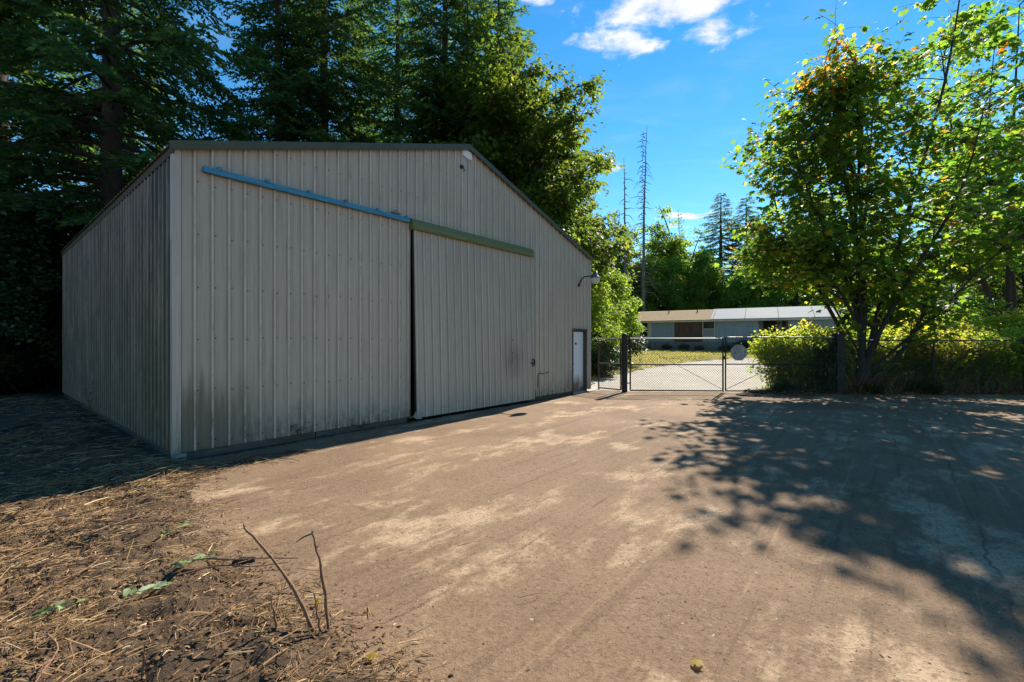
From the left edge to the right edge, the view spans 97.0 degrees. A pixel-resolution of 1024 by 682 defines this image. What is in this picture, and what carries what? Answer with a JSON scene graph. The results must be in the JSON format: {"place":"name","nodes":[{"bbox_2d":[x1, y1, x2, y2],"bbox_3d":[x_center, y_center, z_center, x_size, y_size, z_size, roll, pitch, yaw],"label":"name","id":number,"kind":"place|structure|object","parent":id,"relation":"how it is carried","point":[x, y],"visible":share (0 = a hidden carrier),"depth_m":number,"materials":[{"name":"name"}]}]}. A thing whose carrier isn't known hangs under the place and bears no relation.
{"place":"outdoors","nodes":[
{"label":"outdoors","id":0,"kind":"place"},
{"bbox_2d":[0,393,83,428],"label":"shaded floor","id":1,"kind":"structure","parent":0,"point":[8,422],"depth_m":10.94,"materials":[{"name":"soil"}]},
{"bbox_2d":[7,342,851,462],"bbox_3d":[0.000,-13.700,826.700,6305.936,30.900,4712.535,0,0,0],"label":"ground","id":2,"kind":"structure","parent":0,"point":[55,390],"depth_m":10.92,"materials":[{"name":"soil"}]},
{"bbox_2d":[0,328,38,365],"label":"shrub","id":3,"kind":"object","parent":2,"relation":"on","point":[3,342],"visible":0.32,"depth_m":15.23,"materials":[{"name":"green plant"}]},
{"bbox_2d":[0,206,61,392],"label":"broadleaf tree","id":4,"kind":"object","parent":2,"relation":"on","point":[15,234],"visible":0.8,"depth_m":14.86,"materials":[{"name":"green plant"}]},
{"bbox_2d":[0,222,61,355],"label":"broadleaf tree","id":5,"kind":"object","parent":2,"relation":"on","point":[56,307],"visible":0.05,"depth_m":17.12,"materials":[{"name":"green plant"}]},
{"bbox_2d":[4,313,59,383],"bbox_3d":[-19.367,0.151,18.688,4.912,3.299,4.930,0,0,16],"label":"shrub","id":6,"kind":"object","parent":2,"relation":"on","point":[35,382],"visible":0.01,"depth_m":17.74,"materials":[{"name":"green plant"}]},
{"bbox_2d":[15,310,61,387],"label":"shrub","id":7,"kind":"object","parent":2,"relation":"on","point":[56,380],"visible":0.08,"depth_m":16.91,"materials":[{"name":"green plant"}]},
{"bbox_2d":[0,0,149,321],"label":"fir tree","id":8,"kind":"object","parent":2,"relation":"on","point":[12,71],"visible":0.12,"depth_m":18.63,"materials":[{"name":"green plant"}]},
{"bbox_2d":[80,378,93,415],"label":"weed","id":9,"kind":"object","parent":2,"relation":"on","point":[92,398],"visible":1,"depth_m":10.44,"materials":[{"name":"green plant"}]},
{"bbox_2d":[46,0,176,207],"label":"fir tree","id":10,"kind":"object","parent":2,"relation":"on","point":[133,48],"visible":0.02,"depth_m":37.23,"materials":[{"name":"green plant"}]},
{"bbox_2d":[0,0,286,261],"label":"fir tree","id":11,"kind":"object","parent":2,"relation":"on","point":[116,96],"visible":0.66,"depth_m":16.50,"materials":[{"name":"green plant"}]},
{"bbox_2d":[0,396,450,681],"bbox_3d":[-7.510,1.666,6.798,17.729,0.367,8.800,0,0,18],"label":"straw litter","id":12,"kind":"object","parent":2,"relation":"on","point":[186,474],"visible":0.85,"depth_m":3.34,"materials":[{"name":"plant"}]},
{"bbox_2d":[35,633,58,681],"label":"dry stem","id":13,"kind":"object","parent":12,"relation":"on","point":[54,641],"visible":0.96,"depth_m":2.30,"materials":[{"name":"plant"}]},
{"bbox_2d":[23,598,87,618],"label":"green sprig","id":14,"kind":"object","parent":12,"relation":"on","point":[47,609],"visible":0.96,"depth_m":2.74,"materials":[{"name":"green plant"}]},
{"bbox_2d":[17,555,101,609],"bbox_3d":[-3.057,1.627,3.109,0.083,0.044,0.728,0,-1,-11],"label":"dry stem","id":15,"kind":"object","parent":12,"relation":"on","point":[69,576],"visible":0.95,"depth_m":3.10,"materials":[{"name":"plant"}]},
{"bbox_2d":[7,555,122,569],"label":"dry stem","id":16,"kind":"object","parent":12,"relation":"on","point":[56,563],"visible":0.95,"depth_m":3.27,"materials":[{"name":"plant"}]},
{"bbox_2d":[91,517,179,528],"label":"dry stem","id":17,"kind":"object","parent":12,"relation":"on","point":[132,523],"visible":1,"depth_m":4.00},
{"bbox_2d":[93,506,182,532],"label":"dry stem","id":18,"kind":"object","parent":12,"relation":"on","point":[131,518],"visible":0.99,"depth_m":4.15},
{"bbox_2d":[141,649,147,679],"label":"dead stalk","id":19,"kind":"object","parent":12,"relation":"on","point":[144,663],"visible":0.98,"depth_m":2.26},
{"bbox_2d":[120,580,171,599],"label":"green sprig","id":20,"kind":"object","parent":12,"relation":"on","point":[127,592],"visible":0.97,"depth_m":2.98,"materials":[{"name":"green plant"}]},
{"bbox_2d":[158,521,189,536],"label":"green sprig","id":21,"kind":"object","parent":12,"relation":"on","point":[186,523],"visible":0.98,"depth_m":3.97,"materials":[{"name":"green plant"}]},
{"bbox_2d":[170,551,216,568],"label":"green sprig","id":22,"kind":"object","parent":12,"relation":"on","point":[199,556],"visible":1,"depth_m":3.31,"materials":[{"name":"green plant"}]},
{"bbox_2d":[176,562,287,576],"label":"dry stem","id":23,"kind":"object","parent":12,"relation":"on","point":[232,565],"visible":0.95,"depth_m":3.27,"materials":[{"name":"plant"}]},
{"bbox_2d":[209,557,298,560],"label":"dry stem","id":24,"kind":"object","parent":12,"relation":"on","point":[249,558],"visible":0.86,"depth_m":3.44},
{"bbox_2d":[270,597,277,628],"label":"dead stalk","id":25,"kind":"object","parent":12,"relation":"on","point":[274,617],"visible":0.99,"depth_m":2.62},
{"bbox_2d":[243,524,314,631],"bbox_3d":[-1.384,1.425,2.697,0.484,0.642,0.043,0,0,8],"label":"dead stalk","id":26,"kind":"object","parent":12,"relation":"on","point":[292,587],"visible":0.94,"depth_m":2.69,"materials":[{"name":"plant"}]},
{"bbox_2d":[245,631,323,646],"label":"dry stem","id":27,"kind":"object","parent":12,"relation":"on","point":[281,640],"visible":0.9,"depth_m":2.49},
{"bbox_2d":[296,530,329,629],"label":"dead stalk","id":28,"kind":"object","parent":12,"relation":"on","point":[323,588],"visible":0.97,"depth_m":2.69,"materials":[{"name":"plant"}]},
{"bbox_2d":[313,592,321,630],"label":"dead stalk","id":29,"kind":"object","parent":12,"relation":"on","point":[317,615],"visible":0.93,"depth_m":2.66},
{"bbox_2d":[350,652,413,681],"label":"dry stem","id":30,"kind":"object","parent":12,"relation":"on","point":[379,669],"visible":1,"depth_m":2.27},
{"bbox_2d":[177,0,359,141],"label":"fir tree","id":31,"kind":"object","parent":2,"relation":"on","point":[294,18],"visible":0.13,"depth_m":23.34,"materials":[{"name":"green plant"}]},
{"bbox_2d":[230,0,397,142],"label":"fir tree","id":32,"kind":"object","parent":2,"relation":"on","point":[326,101],"visible":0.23,"depth_m":24.42,"materials":[{"name":"green plant"}]},
{"bbox_2d":[60,140,593,461],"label":"metal shed","id":33,"kind":"structure","parent":2,"relation":"on","point":[219,297],"depth_m":8.72,"materials":[{"name":"beige paint"}]},
{"bbox_2d":[412,230,534,418],"bbox_3d":[-0.749,-0.401,11.296,0.180,4.160,4.215,-2,-1,40],"label":"sliding door","id":34,"kind":"structure","parent":33,"relation":"in","point":[473,344],"depth_m":10.95,"materials":[{"name":"beige metal"}]},
{"bbox_2d":[572,328,586,393],"bbox_3d":[2.214,0.670,15.163,0.174,2.160,0.925,0,0,40],"label":"entry door","id":35,"kind":"structure","parent":33,"relation":"in","point":[579,339],"depth_m":15.30,"materials":[{"name":"paint"}]},
{"bbox_2d":[578,271,599,286],"bbox_3d":[2.502,-2.020,14.781,0.805,0.460,0.330,0,0,40],"label":"barn lamp","id":36,"kind":"object","parent":33,"relation":"attached to","point":[594,278],"visible":1,"depth_m":14.55,"materials":[{"name":"black metal"}]},
{"bbox_2d":[305,0,413,142],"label":"fir tree","id":37,"kind":"object","parent":2,"relation":"on","point":[333,136],"visible":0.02,"depth_m":39.22,"materials":[{"name":"green plant"}]},
{"bbox_2d":[346,0,434,142],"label":"fir tree","id":38,"kind":"object","parent":2,"relation":"on","point":[383,35],"visible":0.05,"depth_m":33.05,"materials":[{"name":"green plant"}]},
{"bbox_2d":[362,0,502,149],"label":"fir tree","id":39,"kind":"object","parent":2,"relation":"on","point":[423,47],"visible":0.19,"depth_m":27.43,"materials":[{"name":"green plant"}]},
{"bbox_2d":[449,0,496,69],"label":"fir tree","id":40,"kind":"object","parent":2,"relation":"on","point":[473,21],"depth_m":39.68,"materials":[{"name":"green plant"}]},
{"bbox_2d":[385,0,566,199],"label":"broadleaf tree","id":41,"kind":"object","parent":2,"relation":"on","point":[451,75],"visible":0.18,"depth_m":26.62,"materials":[{"name":"green plant"}]},
{"bbox_2d":[463,0,543,187],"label":"fir tree","id":42,"kind":"object","parent":2,"relation":"on","point":[508,10],"visible":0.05,"depth_m":30.80,"materials":[{"name":"green plant"}]},
{"bbox_2d":[0,390,1023,681],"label":"dirt yard","id":43,"kind":"structure","parent":2,"relation":"on","point":[370,508],"depth_m":4.02,"materials":[{"name":"soil"}]},
{"bbox_2d":[0,449,454,681],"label":"bark chips","id":44,"kind":"object","parent":43,"relation":"on","point":[157,657],"visible":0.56,"depth_m":2.95,"materials":[{"name":"brown plant"}]},
{"bbox_2d":[231,557,257,563],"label":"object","id":45,"kind":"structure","parent":43,"relation":"on","point":[245,561],"depth_m":3.51,"materials":[{"name":"black concrete"}]},
{"bbox_2d":[202,406,1023,681],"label":"loose stones","id":46,"kind":"object","parent":43,"relation":"on","point":[528,669],"visible":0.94,"depth_m":3.65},
{"bbox_2d":[770,381,798,391],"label":"shrub","id":47,"kind":"object","parent":43,"relation":"on","point":[781,387],"visible":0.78,"depth_m":15.08,"materials":[{"name":"green plant"}]},
{"bbox_2d":[819,369,1023,394],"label":"dry weeds","id":48,"kind":"object","parent":43,"relation":"on","point":[899,386],"visible":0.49,"depth_m":14.93,"materials":[{"name":"plant"}]},
{"bbox_2d":[446,0,635,278],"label":"broadleaf tree","id":49,"kind":"object","parent":2,"relation":"on","point":[502,106],"visible":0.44,"depth_m":24.10,"materials":[{"name":"green plant"}]},
{"bbox_2d":[505,95,633,268],"bbox_3d":[2.341,-7.539,29.389,9.925,18.236,10.868,0,0,43],"label":"broadleaf tree","id":50,"kind":"object","parent":2,"relation":"on","point":[619,232],"visible":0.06,"depth_m":27.63,"materials":[{"name":"green plant"}]},
{"bbox_2d":[512,136,633,318],"bbox_3d":[1.771,-4.691,24.513,9.378,12.817,8.564,0,0,16],"label":"broadleaf tree","id":51,"kind":"object","parent":2,"relation":"on","point":[563,222],"visible":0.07,"depth_m":23.58,"materials":[{"name":"green plant"}]},
{"bbox_2d":[591,339,619,376],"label":"shrub","id":52,"kind":"object","parent":2,"relation":"on","point":[594,367],"visible":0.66,"depth_m":20.31,"materials":[{"name":"green plant"}]},
{"bbox_2d":[574,154,639,281],"bbox_3d":[3.435,-6.373,34.162,8.933,15.576,9.781,0,0,-34],"label":"broadleaf tree","id":53,"kind":"object","parent":2,"relation":"on","point":[591,206],"visible":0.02,"depth_m":33.01,"materials":[{"name":"green plant"}]},
{"bbox_2d":[591,266,628,366],"bbox_3d":[3.298,-0.990,21.822,4.622,5.461,4.668,0,0,-36],"label":"broadleaf tree","id":54,"kind":"object","parent":2,"relation":"on","point":[599,293],"visible":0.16,"depth_m":20.79,"materials":[{"name":"green plant"}]},
{"bbox_2d":[591,328,635,368],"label":"shrub","id":55,"kind":"object","parent":2,"relation":"on","point":[595,339],"visible":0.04,"depth_m":24.14,"materials":[{"name":"green plant"}]},
{"bbox_2d":[592,267,645,336],"bbox_3d":[5.255,-1.714,28.202,5.646,6.606,5.591,0,0,-11],"label":"broadleaf tree","id":56,"kind":"object","parent":2,"relation":"on","point":[618,282],"visible":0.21,"depth_m":26.97,"materials":[{"name":"green plant"}]},
{"bbox_2d":[621,333,629,391],"bbox_3d":[3.830,0.775,15.280,0.280,2.090,0.214,0,0,0],"label":"gate post","id":57,"kind":"object","parent":2,"relation":"on","point":[624,336],"visible":0.97,"depth_m":15.20,"materials":[{"name":"black metal"}]},
{"bbox_2d":[598,338,621,389],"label":"walk gate","id":58,"kind":"structure","parent":57,"relation":"attached to","point":[620,360],"depth_m":15.73,"materials":[{"name":"metal"}]},
{"bbox_2d":[629,337,724,391],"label":"drive gate","id":59,"kind":"structure","parent":57,"relation":"attached to","point":[678,364],"depth_m":15.19,"materials":[{"name":"metal"}]},
{"bbox_2d":[615,165,640,332],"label":"dead tree","id":60,"kind":"object","parent":2,"relation":"on","point":[625,266],"visible":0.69,"depth_m":53.80,"materials":[{"name":"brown wood"}]},
{"bbox_2d":[613,328,647,365],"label":"shrub","id":61,"kind":"object","parent":2,"relation":"on","point":[633,343],"visible":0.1,"depth_m":26.13,"materials":[{"name":"green plant"}]},
{"bbox_2d":[607,209,659,310],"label":"broadleaf tree","id":62,"kind":"object","parent":2,"relation":"on","point":[627,252],"visible":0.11,"depth_m":64.63,"materials":[{"name":"green plant"}]},
{"bbox_2d":[614,260,656,339],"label":"broadleaf tree","id":63,"kind":"object","parent":2,"relation":"on","point":[634,280],"visible":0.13,"depth_m":62.28,"materials":[{"name":"green plant"}]},
{"bbox_2d":[626,131,662,311],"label":"dead tree","id":64,"kind":"object","parent":2,"relation":"on","point":[643,276],"visible":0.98,"depth_m":54.92,"materials":[{"name":"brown wood"}]},
{"bbox_2d":[626,256,690,326],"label":"broadleaf tree","id":65,"kind":"object","parent":2,"relation":"on","point":[656,278],"visible":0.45,"depth_m":60.17,"materials":[{"name":"green plant"}]},
{"bbox_2d":[635,205,716,304],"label":"broadleaf tree","id":66,"kind":"object","parent":2,"relation":"on","point":[670,247],"visible":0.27,"depth_m":66.73,"materials":[{"name":"green plant"}]},
{"bbox_2d":[638,254,716,344],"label":"broadleaf tree","id":67,"kind":"object","parent":2,"relation":"on","point":[678,267],"visible":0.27,"depth_m":62.03,"materials":[{"name":"green plant"}]},
{"bbox_2d":[587,357,771,390],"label":"gravel drive","id":68,"kind":"structure","parent":2,"relation":"on","point":[655,377],"depth_m":19.70,"materials":[{"name":"gravel"}]},
{"bbox_2d":[661,226,733,310],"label":"broadleaf tree","id":69,"kind":"object","parent":2,"relation":"on","point":[707,258],"visible":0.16,"depth_m":64.50,"materials":[{"name":"green plant"}]},
{"bbox_2d":[677,261,744,309],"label":"broadleaf tree","id":70,"kind":"object","parent":2,"relation":"on","point":[705,272],"visible":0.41,"depth_m":60.16,"materials":[{"name":"green plant"}]},
{"bbox_2d":[692,193,748,297],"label":"fir tree","id":71,"kind":"object","parent":2,"relation":"on","point":[713,233],"visible":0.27,"depth_m":74.59,"materials":[{"name":"green plant"}]},
{"bbox_2d":[633,306,840,350],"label":"mobile home","id":72,"kind":"object","parent":2,"relation":"on","point":[731,322],"visible":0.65,"depth_m":43.39,"materials":[{"name":"blue"}]},
{"bbox_2d":[640,323,647,336],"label":"window","id":73,"kind":"structure","parent":72,"relation":"in","point":[645,332],"depth_m":46.47,"materials":[{"name":"black glass"}]},
{"bbox_2d":[702,322,714,336],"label":"window","id":74,"kind":"structure","parent":72,"relation":"in","point":[708,328],"depth_m":43.55,"materials":[{"name":"white glass"}]},
{"bbox_2d":[763,320,776,341],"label":"house door","id":75,"kind":"structure","parent":72,"relation":"in","point":[767,325],"depth_m":42.14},
{"bbox_2d":[733,339,754,350],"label":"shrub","id":76,"kind":"object","parent":2,"relation":"on","point":[745,344],"visible":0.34,"depth_m":41.09,"materials":[{"name":"green plant"}]},
{"bbox_2d":[712,265,788,308],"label":"broadleaf tree","id":77,"kind":"object","parent":2,"relation":"on","point":[746,295],"visible":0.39,"depth_m":58.16,"materials":[{"name":"green plant"}]},
{"bbox_2d":[722,197,791,305],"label":"fir tree","id":78,"kind":"object","parent":2,"relation":"on","point":[747,211],"visible":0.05,"depth_m":76.81,"materials":[{"name":"green plant"}]},
{"bbox_2d":[732,236,806,307],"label":"broadleaf tree","id":79,"kind":"object","parent":2,"relation":"on","point":[789,302],"visible":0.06,"depth_m":58.24,"materials":[{"name":"green plant"}]},
{"bbox_2d":[741,323,828,390],"bbox_3d":[9.935,0.572,16.136,3.029,2.480,2.773,0,0,-17],"label":"shrub","id":80,"kind":"object","parent":2,"relation":"on","point":[777,344],"visible":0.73,"depth_m":15.70,"materials":[{"name":"green plant"}]},
{"bbox_2d":[759,276,830,306],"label":"broadleaf tree","id":81,"kind":"object","parent":2,"relation":"on","point":[779,299],"visible":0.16,"depth_m":56.34,"materials":[{"name":"green plant"}]},
{"bbox_2d":[791,277,849,327],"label":"broadleaf tree","id":82,"kind":"object","parent":2,"relation":"on","point":[806,298],"visible":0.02,"depth_m":57.06,"materials":[{"name":"green plant"}]},
{"bbox_2d":[780,317,864,389],"bbox_3d":[10.959,0.464,16.490,3.234,2.727,2.681,0,0,16],"label":"shrub","id":83,"kind":"object","parent":2,"relation":"on","point":[847,349],"visible":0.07,"depth_m":15.95,"materials":[{"name":"green plant"}]},
{"bbox_2d":[815,325,852,393],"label":"shrub","id":84,"kind":"object","parent":2,"relation":"on","point":[830,369],"visible":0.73,"depth_m":14.97,"materials":[{"name":"green plant"}]},
{"bbox_2d":[832,332,844,393],"bbox_3d":[10.772,0.755,14.942,0.280,2.130,0.280,0,0,0],"label":"gate post","id":85,"kind":"object","parent":2,"relation":"on","point":[839,338],"visible":0.75,"depth_m":14.82,"materials":[{"name":"metal"}]},
{"bbox_2d":[724,336,834,391],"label":"drive gate","id":86,"kind":"structure","parent":85,"relation":"attached to","point":[760,364],"depth_m":15.03,"materials":[{"name":"metal"}]},
{"bbox_2d":[731,345,746,359],"bbox_3d":[7.549,0.385,15.057,0.527,0.527,0.017,0,0,3],"label":"octagonal sign","id":87,"kind":"object","parent":86,"relation":"attached to","point":[738,352],"visible":1,"depth_m":15.06,"materials":[{"name":"metal"}]},
{"bbox_2d":[711,0,1023,390],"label":"maple tree","id":88,"kind":"object","parent":2,"relation":"on","point":[836,102],"visible":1,"depth_m":14.76,"materials":[{"name":"green plant"}]},
{"bbox_2d":[833,324,907,345],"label":"shrub","id":89,"kind":"object","parent":2,"relation":"on","point":[892,334],"visible":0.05,"depth_m":18.15,"materials":[{"name":"green plant"}]},
{"bbox_2d":[853,381,887,393],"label":"shrub","id":90,"kind":"object","parent":2,"relation":"on","point":[874,387],"visible":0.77,"depth_m":14.73,"materials":[{"name":"green plant"}]},
{"bbox_2d":[845,347,899,388],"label":"shrub","id":91,"kind":"object","parent":2,"relation":"on","point":[878,353],"visible":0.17,"depth_m":15.60,"materials":[{"name":"green plant"}]},
{"bbox_2d":[831,237,919,329],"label":"broadleaf tree","id":92,"kind":"object","parent":2,"relation":"on","point":[845,318],"visible":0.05,"depth_m":52.53,"materials":[{"name":"green plant"}]},
{"bbox_2d":[826,210,926,317],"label":"broadleaf tree","id":93,"kind":"object","parent":2,"relation":"on","point":[897,262],"depth_m":56.49,"materials":[{"name":"green plant"}]},
{"bbox_2d":[846,335,920,389],"bbox_3d":[13.496,0.775,16.574,2.710,2.047,2.619,0,0,-40],"label":"shrub","id":94,"kind":"object","parent":2,"relation":"on","point":[902,364],"visible":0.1,"depth_m":15.82,"materials":[{"name":"green plant"}]},
{"bbox_2d":[744,387,1023,396],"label":"leaf litter","id":95,"kind":"object","parent":2,"relation":"on","point":[847,392],"visible":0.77,"depth_m":14.62,"materials":[{"name":"brown plant"}]},
{"bbox_2d":[841,258,938,334],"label":"broadleaf tree","id":96,"kind":"object","parent":2,"relation":"on","point":[912,303],"visible":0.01,"depth_m":54.00,"materials":[{"name":"green plant"}]},
{"bbox_2d":[882,374,957,394],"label":"shrub","id":97,"kind":"object","parent":2,"relation":"on","point":[925,386],"visible":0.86,"depth_m":14.65,"materials":[{"name":"green plant"}]},
{"bbox_2d":[845,339,1023,391],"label":"chain link fence","id":98,"kind":"object","parent":2,"relation":"on","point":[933,363],"visible":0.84,"depth_m":14.86,"materials":[{"name":"metal"}]},
{"bbox_2d":[890,323,994,392],"bbox_3d":[14.800,0.543,15.942,3.305,2.560,3.084,0,0,-30],"label":"shrub","id":99,"kind":"object","parent":2,"relation":"on","point":[941,364],"visible":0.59,"depth_m":15.30,"materials":[{"name":"green plant"}]},
{"bbox_2d":[891,308,997,380],"bbox_3d":[17.405,0.178,18.698,4.132,3.200,3.855,0,0,-7],"label":"shrub","id":100,"kind":"object","parent":2,"relation":"on","point":[959,328],"visible":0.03,"depth_m":18.08,"materials":[{"name":"green plant"}]},
{"bbox_2d":[891,0,1023,324],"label":"maple tree","id":101,"kind":"object","parent":2,"relation":"on","point":[1009,279],"visible":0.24,"depth_m":21.09,"materials":[{"name":"green plant"}]},
{"bbox_2d":[915,255,1018,329],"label":"broadleaf tree","id":102,"kind":"object","parent":2,"relation":"on","point":[966,290],"visible":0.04,"depth_m":53.48,"materials":[{"name":"green plant"}]},
{"bbox_2d":[942,245,1023,321],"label":"broadleaf tree","id":103,"kind":"object","parent":2,"relation":"on","point":[1001,290],"visible":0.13,"depth_m":46.40,"materials":[{"name":"green plant"}]},
{"bbox_2d":[950,325,1023,393],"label":"shrub","id":104,"kind":"object","parent":2,"relation":"on","point":[1004,359],"visible":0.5,"depth_m":15.11,"materials":[{"name":"green plant"}]},
{"bbox_2d":[963,302,1023,336],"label":"shrub","id":105,"kind":"object","parent":2,"relation":"on","point":[1016,319],"visible":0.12,"depth_m":18.47,"materials":[{"name":"green plant"}]},
{"bbox_2d":[987,319,1023,389],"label":"shrub","id":106,"kind":"object","parent":2,"relation":"on","point":[1015,328],"visible":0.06,"depth_m":15.81,"materials":[{"name":"green plant"}]},
{"bbox_2d":[9,0,1023,318],"label":"sky","id":107,"kind":"structure","parent":0,"point":[688,74],"materials":[{"name":"blue"}]},
{"bbox_2d":[591,348,752,379],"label":"lawn","id":108,"kind":"structure","parent":0,"point":[643,366],"depth_m":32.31,"materials":[{"name":"plant"}]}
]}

